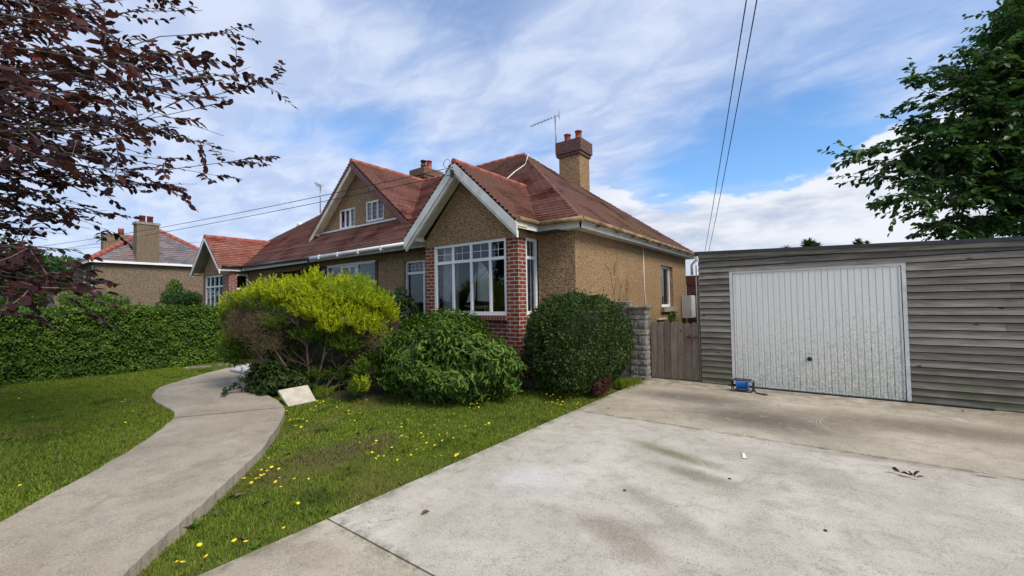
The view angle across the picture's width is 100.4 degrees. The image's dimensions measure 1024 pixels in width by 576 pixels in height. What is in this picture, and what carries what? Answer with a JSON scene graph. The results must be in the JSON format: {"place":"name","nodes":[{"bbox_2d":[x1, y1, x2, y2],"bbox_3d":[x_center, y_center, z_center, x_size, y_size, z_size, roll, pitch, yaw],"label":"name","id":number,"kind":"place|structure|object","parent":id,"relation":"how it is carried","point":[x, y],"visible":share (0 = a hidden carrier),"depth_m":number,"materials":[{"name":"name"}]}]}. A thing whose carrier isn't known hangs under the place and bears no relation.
{"place":"outdoors","nodes":[
{"label":"outdoors","id":0,"kind":"place"},
{"bbox_2d":[0,288,46,307],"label":"background tree","id":1,"kind":"object","parent":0,"point":[1,303],"visible":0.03,"depth_m":28.93,"materials":[{"name":"green plant"}]},
{"bbox_2d":[0,365,284,575],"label":"path","id":2,"kind":"structure","parent":0,"point":[134,510],"depth_m":3.55,"materials":[{"name":"concrete"}]},
{"bbox_2d":[171,378,282,417],"bbox_3d":[-5.090,1.847,7.382,1.419,0.001,3.653,1,-2,-38],"label":"path joint","id":3,"kind":"object","parent":2,"relation":"on","point":[227,412],"visible":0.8,"depth_m":6.20,"materials":[{"name":"concrete"}]},
{"bbox_2d":[220,377,277,397],"bbox_3d":[-4.562,1.712,7.427,0.982,0.356,0.427,0,-2,-14],"label":"trailing stem","id":4,"kind":"object","parent":2,"relation":"on","point":[224,392],"visible":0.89,"depth_m":7.46,"materials":[{"name":"green plant"}]},
{"bbox_2d":[230,364,250,373],"bbox_3d":[-6.371,1.930,10.276,0.613,0.045,1.792,0,-2,-14],"label":"paving slab","id":5,"kind":"object","parent":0,"point":[238,368],"depth_m":9.99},
{"bbox_2d":[0,364,618,575],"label":"lawn","id":6,"kind":"structure","parent":0,"point":[303,471],"depth_m":4.28,"materials":[{"name":"green plant"}]},
{"bbox_2d":[0,302,282,385],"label":"clipped hedge","id":7,"kind":"object","parent":6,"relation":"on","point":[145,337],"visible":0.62,"depth_m":9.93,"materials":[{"name":"green plant"}]},
{"bbox_2d":[0,0,298,331],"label":"copper beech","id":8,"kind":"object","parent":6,"relation":"on","point":[58,155],"visible":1,"depth_m":4.07,"materials":[{"name":"purple plant"}]},
{"bbox_2d":[182,517,202,528],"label":"broadleaf weed","id":9,"kind":"object","parent":6,"relation":"on","point":[194,523],"visible":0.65,"depth_m":3.14,"materials":[{"name":"green plant"}]},
{"bbox_2d":[184,365,211,368],"bbox_3d":[-7.915,2.013,10.765,0.514,0.070,0.251,-1,-2,-6],"label":"edging stone","id":10,"kind":"object","parent":6,"relation":"on","point":[194,367],"visible":0.63,"depth_m":10.72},
{"bbox_2d":[214,363,237,365],"bbox_3d":[-7.445,2.019,11.171,0.533,0.070,0.251,-1,-2,-6],"label":"edging stone","id":11,"kind":"object","parent":6,"relation":"on","point":[226,364],"visible":0.46,"depth_m":11.06,"materials":[{"name":"grey stone"}]},
{"bbox_2d":[249,539,263,548],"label":"broadleaf weed","id":12,"kind":"object","parent":6,"relation":"on","point":[255,545],"visible":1,"depth_m":2.87,"materials":[{"name":"green plant"}]},
{"bbox_2d":[237,356,316,395],"bbox_3d":[-4.261,1.599,7.768,1.818,0.748,1.080,-2,-2,37],"label":"ground shrub","id":13,"kind":"object","parent":6,"relation":"on","point":[260,373],"visible":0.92,"depth_m":7.43,"materials":[{"name":"green plant"}]},
{"bbox_2d":[278,385,315,406],"bbox_3d":[-3.554,1.795,7.068,0.348,0.274,0.482,-2,-2,37],"label":"paving slab","id":14,"kind":"object","parent":6,"relation":"on","point":[295,396],"depth_m":7.04,"materials":[{"name":"stone"}]},
{"bbox_2d":[277,361,583,399],"bbox_3d":[-1.992,1.843,8.261,6.600,0.168,3.300,-2,-2,37],"label":"flower bed","id":15,"kind":"object","parent":6,"relation":"on","point":[344,393],"visible":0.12,"depth_m":7.62,"materials":[{"name":"soil"}]},
{"bbox_2d":[212,264,401,394],"bbox_3d":[-3.894,0.819,7.932,3.769,2.477,2.032,-1,-2,17],"label":"golden bush","id":16,"kind":"object","parent":15,"relation":"on","point":[326,345],"visible":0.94,"depth_m":7.58,"materials":[{"name":"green plant"}]},
{"bbox_2d":[311,382,338,398],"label":"grass tuft","id":17,"kind":"object","parent":15,"relation":"on","point":[319,392],"visible":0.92,"depth_m":7.50,"materials":[{"name":"green plant"}]},
{"bbox_2d":[372,286,423,334],"bbox_3d":[-2.545,0.946,9.527,1.251,1.991,1.084,-2,-2,37],"label":"shrub","id":18,"kind":"object","parent":15,"relation":"on","point":[408,307],"visible":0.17,"depth_m":9.26,"materials":[{"name":"green plant"}]},
{"bbox_2d":[368,307,528,404],"bbox_3d":[-1.078,1.093,7.229,3.152,1.544,2.181,-2,-2,37],"label":"leafy shrub","id":19,"kind":"object","parent":15,"relation":"on","point":[447,355],"visible":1,"depth_m":6.46,"materials":[{"name":"green plant"}]},
{"bbox_2d":[515,376,530,384],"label":"grass tuft","id":20,"kind":"object","parent":15,"relation":"on","point":[521,380],"visible":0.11,"depth_m":7.64,"materials":[{"name":"green plant"}]},
{"bbox_2d":[522,288,635,395],"bbox_3d":[1.232,0.874,7.444,1.410,1.776,2.799,-2,-2,37],"label":"box bush","id":21,"kind":"object","parent":15,"relation":"on","point":[579,346],"visible":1,"depth_m":6.63,"materials":[{"name":"green plant"}]},
{"bbox_2d":[586,371,611,395],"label":"red shrub","id":22,"kind":"object","parent":6,"relation":"on","point":[603,386],"visible":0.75,"depth_m":6.99,"materials":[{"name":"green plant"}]},
{"bbox_2d":[0,0,1019,307],"label":"sky","id":23,"kind":"structure","parent":0,"point":[395,85],"materials":[{"name":"blue"}]},
{"bbox_2d":[198,368,1023,575],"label":"driveway","id":24,"kind":"structure","parent":0,"point":[551,498],"depth_m":3.40,"materials":[{"name":"concrete"}]},
{"bbox_2d":[610,377,637,389],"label":"grass tuft","id":25,"kind":"object","parent":24,"relation":"on","point":[621,383],"visible":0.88,"depth_m":7.91,"materials":[{"name":"green plant"}]},
{"bbox_2d":[619,376,645,384],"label":"grass tuft","id":26,"kind":"object","parent":24,"relation":"on","point":[638,380],"visible":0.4,"depth_m":8.24,"materials":[{"name":"green plant"}]},
{"bbox_2d":[626,306,652,379],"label":"stone pillar","id":27,"kind":"structure","parent":24,"relation":"on","point":[640,355],"depth_m":8.78,"materials":[{"name":"grey stone"}]},
{"bbox_2d":[651,321,701,381],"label":"garden gate","id":28,"kind":"structure","parent":27,"relation":"attached to","point":[681,361],"depth_m":8.51,"materials":[{"name":"wood"}]},
{"bbox_2d":[731,378,766,394],"bbox_3d":[4.063,1.679,7.287,0.218,0.211,0.589,1,-3,-42],"label":"cable reel","id":29,"kind":"object","parent":24,"relation":"on","point":[740,384],"visible":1,"depth_m":7.33,"materials":[{"name":"blue plastic"}]},
{"bbox_2d":[694,236,1023,411],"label":"timber garage","id":30,"kind":"structure","parent":24,"relation":"on","point":[941,322],"depth_m":6.71,"materials":[{"name":"wood"}]},
{"bbox_2d":[733,266,905,399],"bbox_3d":[5.030,0.723,7.182,2.309,2.050,0.066,-2,-2,37],"label":"garage door","id":31,"kind":"structure","parent":30,"relation":"in","point":[830,331],"depth_m":7.09,"materials":[{"name":"white paint"}]},
{"bbox_2d":[892,467,923,477],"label":"beech sprig","id":32,"kind":"object","parent":24,"relation":"on","point":[904,472],"visible":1,"depth_m":3.76,"materials":[{"name":"brown plant"}]},
{"bbox_2d":[358,348,906,398],"bbox_3d":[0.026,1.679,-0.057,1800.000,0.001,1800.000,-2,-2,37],"label":"ground","id":33,"kind":"structure","parent":0,"point":[616,388],"depth_m":8.27,"materials":[{"name":"grey concrete"}]},
{"bbox_2d":[0,284,61,307],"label":"background tree","id":34,"kind":"object","parent":33,"relation":"on","point":[38,301],"visible":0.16,"depth_m":25.87,"materials":[{"name":"green plant"}]},
{"bbox_2d":[0,235,70,304],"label":"background tree","id":35,"kind":"object","parent":33,"relation":"on","point":[49,261],"visible":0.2,"depth_m":20.45,"materials":[{"name":"green plant"}]},
{"bbox_2d":[47,289,70,307],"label":"garden shed","id":36,"kind":"structure","parent":33,"relation":"on","point":[53,297],"depth_m":24.04,"materials":[{"name":"wood"}]},
{"bbox_2d":[51,254,83,285],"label":"background tree","id":37,"kind":"object","parent":33,"relation":"on","point":[68,259],"visible":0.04,"depth_m":45.01,"materials":[{"name":"green plant"}]},
{"bbox_2d":[54,290,132,307],"bbox_3d":[-17.703,1.342,18.048,2.802,2.529,2.596,-2,-2,37],"label":"garden shrub","id":38,"kind":"object","parent":33,"relation":"on","point":[103,298],"visible":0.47,"depth_m":17.59,"materials":[{"name":"green plant"}]},
{"bbox_2d":[67,215,202,312],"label":"neighbour house","id":39,"kind":"structure","parent":33,"relation":"on","point":[146,274],"depth_m":21.84,"materials":[{"name":"beige concrete"}]},
{"bbox_2d":[158,279,184,303],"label":"garden shrub","id":40,"kind":"object","parent":33,"relation":"on","point":[176,285],"visible":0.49,"depth_m":19.42,"materials":[{"name":"green plant"}]},
{"bbox_2d":[154,288,202,308],"bbox_3d":[-14.600,1.298,18.795,1.862,2.569,1.766,-2,-2,37],"label":"garden shrub","id":41,"kind":"object","parent":33,"relation":"on","point":[185,298],"visible":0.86,"depth_m":18.57,"materials":[{"name":"green plant"}]},
{"bbox_2d":[190,130,699,379],"bbox_3d":[-3.734,-1.377,15.900,18.095,7.580,9.015,-2,-2,37],"label":"semi detached bungalow","id":42,"kind":"object","parent":33,"relation":"on","point":[571,228],"visible":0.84,"depth_m":10.94,"materials":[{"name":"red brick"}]},
{"bbox_2d":[206,274,222,305],"bbox_3d":[-11.687,0.252,16.801,1.800,1.485,0.070,-2,-2,37],"label":"window","id":43,"kind":"structure","parent":42,"relation":"in","point":[215,286],"depth_m":16.83,"materials":[{"name":"white plastic"}]},
{"bbox_2d":[237,274,248,289],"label":"window","id":44,"kind":"structure","parent":42,"relation":"in","point":[247,275],"depth_m":16.36,"materials":[{"name":"white plastic"}]},
{"bbox_2d":[45,175,448,251],"bbox_3d":[-17.250,-1.675,16.213,35.682,0.452,0.014,-2,-2,26],"label":"overhead cable","id":45,"kind":"object","parent":42,"relation":"attached to","point":[277,210],"visible":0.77,"depth_m":10.52,"materials":[{"name":"black rubber"}]},
{"bbox_2d":[45,167,452,245],"bbox_3d":[-17.231,-2.005,16.201,35.717,0.753,0.014,-2,-2,26],"label":"overhead cable","id":46,"kind":"object","parent":42,"relation":"attached to","point":[271,206],"visible":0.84,"depth_m":10.56,"materials":[{"name":"black rubber"}]},
{"bbox_2d":[314,182,323,213],"bbox_3d":[-8.516,-3.982,18.762,0.360,1.329,0.604,-1,-2,-3],"label":"tv aerial","id":47,"kind":"object","parent":42,"relation":"attached to","point":[320,186],"visible":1,"depth_m":18.96,"materials":[{"name":"metal"}]},
{"bbox_2d":[340,207,354,228],"bbox_3d":[-5.530,-2.340,14.382,0.920,0.660,0.062,-2,-2,37],"label":"window","id":48,"kind":"structure","parent":42,"relation":"in","point":[349,209],"depth_m":14.42,"materials":[{"name":"white plastic"}]},
{"bbox_2d":[327,260,377,323],"bbox_3d":[-4.671,0.440,12.372,2.480,2.340,0.082,-2,-2,37],"label":"window","id":49,"kind":"structure","parent":42,"relation":"in","point":[355,264],"depth_m":12.35,"materials":[{"name":"white plastic"}]},
{"bbox_2d":[366,199,383,221],"bbox_3d":[-4.315,-2.450,13.474,0.920,0.660,0.062,-2,-2,37],"label":"window","id":50,"kind":"structure","parent":42,"relation":"in","point":[377,201],"depth_m":13.52,"materials":[{"name":"white plastic"}]},
{"bbox_2d":[406,259,425,316],"bbox_3d":[-2.137,0.024,10.547,1.410,1.470,0.060,-2,-2,37],"label":"window","id":51,"kind":"structure","parent":42,"relation":"in","point":[423,272],"depth_m":10.65,"materials":[{"name":"white plastic"}]},
{"bbox_2d":[443,247,458,309],"bbox_3d":[-1.322,-0.145,9.265,0.480,1.485,0.093,-2,-2,37],"label":"curtain","id":52,"kind":"object","parent":42,"relation":"hanging from","point":[447,282],"visible":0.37,"depth_m":9.28,"materials":[{"name":"white fabric"}]},
{"bbox_2d":[434,237,506,314],"bbox_3d":[-0.867,-0.191,8.707,1.980,1.485,0.070,-2,-2,37],"label":"window","id":53,"kind":"structure","parent":42,"relation":"in","point":[436,249],"depth_m":8.64,"materials":[{"name":"white plastic"}]},
{"bbox_2d":[464,262,495,311],"bbox_3d":[-0.655,-0.012,8.763,0.820,1.165,0.177,-2,-2,37],"label":"model sailboat","id":54,"kind":"object","parent":42,"relation":"on","point":[481,285],"visible":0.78,"depth_m":8.72,"materials":[{"name":"fabric"}]},
{"bbox_2d":[503,241,504,311],"bbox_3d":[-0.106,-0.193,8.405,0.056,1.485,0.138,1,-2,-38],"label":"curtain","id":55,"kind":"object","parent":42,"relation":"hanging from","point":[504,282],"visible":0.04,"depth_m":8.45,"materials":[{"name":"white fabric"}]},
{"bbox_2d":[527,242,531,315],"bbox_3d":[0.277,-0.196,8.482,0.260,1.485,0.065,-2,-2,37],"label":"curtain","id":56,"kind":"object","parent":42,"relation":"hanging from","point":[529,277],"visible":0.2,"depth_m":8.43,"materials":[{"name":"white fabric"}]},
{"bbox_2d":[526,238,537,314],"bbox_3d":[0.351,-0.223,8.307,0.070,1.485,0.408,-2,-2,37],"label":"window","id":57,"kind":"structure","parent":42,"relation":"in","point":[534,241],"depth_m":8.41,"materials":[{"name":"white plastic"}]},
{"bbox_2d":[531,112,559,157],"bbox_3d":[1.103,-5.053,14.165,0.966,1.559,0.360,-1,-2,12],"label":"tv aerial","id":58,"kind":"object","parent":42,"relation":"attached to","point":[554,117],"visible":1,"depth_m":14.10,"materials":[{"name":"metal"}]},
{"bbox_2d":[661,269,663,303],"bbox_3d":[4.444,-0.019,12.790,0.057,1.200,0.197,1,-3,-42],"label":"curtain","id":59,"kind":"object","parent":42,"relation":"hanging from","point":[662,287],"visible":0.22,"depth_m":12.76,"materials":[{"name":"white fabric"}]},
{"bbox_2d":[661,266,669,306],"bbox_3d":[4.401,-0.040,12.449,0.060,1.180,1.100,-2,-2,37],"label":"window","id":60,"kind":"structure","parent":42,"relation":"in","point":[662,267],"depth_m":12.83,"materials":[{"name":"white plastic"}]},
{"bbox_2d":[666,312,678,343],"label":"climbing plant","id":61,"kind":"object","parent":42,"relation":"attached to","point":[673,314],"visible":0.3,"depth_m":12.43,"materials":[{"name":"green plant"}]},
{"bbox_2d":[681,295,695,317],"bbox_3d":[5.607,0.588,13.531,0.295,0.700,0.500,-2,-2,37],"label":"meter box","id":62,"kind":"object","parent":42,"relation":"attached to","point":[688,307],"visible":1,"depth_m":13.34,"materials":[{"name":"grey plastic"}]},
{"bbox_2d":[691,296,695,316],"bbox_3d":[5.719,0.584,13.447,0.015,0.640,0.440,-2,-2,37],"label":"door","id":63,"kind":"structure","parent":62,"relation":"in","point":[693,308],"depth_m":13.41,"materials":[{"name":"grey plastic"}]},
{"bbox_2d":[705,0,746,248],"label":"overhead cable","id":64,"kind":"object","parent":42,"relation":"attached to","point":[729,103],"visible":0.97,"depth_m":10.85,"materials":[{"name":"black rubber"}]},
{"bbox_2d":[709,0,756,248],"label":"overhead cable","id":65,"kind":"object","parent":42,"relation":"attached to","point":[737,104],"visible":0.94,"depth_m":10.88,"materials":[{"name":"black rubber"}]},
{"bbox_2d":[613,301,632,377],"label":"block wall","id":66,"kind":"structure","parent":33,"relation":"on","point":[626,373],"depth_m":9.01,"materials":[{"name":"grey stone"}]},
{"bbox_2d":[800,237,818,246],"bbox_3d":[16.740,-0.358,23.921,1.060,5.048,1.042,-2,-2,37],"label":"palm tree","id":67,"kind":"object","parent":33,"relation":"on","point":[809,242],"visible":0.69,"depth_m":23.86,"materials":[{"name":"green plant"}]},
{"bbox_2d":[851,237,864,243],"bbox_3d":[21.132,-0.458,25.927,0.725,5.245,0.672,-2,-2,37],"label":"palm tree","id":68,"kind":"object","parent":33,"relation":"on","point":[858,241],"visible":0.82,"depth_m":25.91,"materials":[{"name":"green plant"}]},
{"bbox_2d":[817,0,1023,240],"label":"broadleaf tree","id":69,"kind":"object","parent":33,"relation":"on","point":[990,86],"visible":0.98,"depth_m":10.24,"materials":[{"name":"green plant"}]}
]}

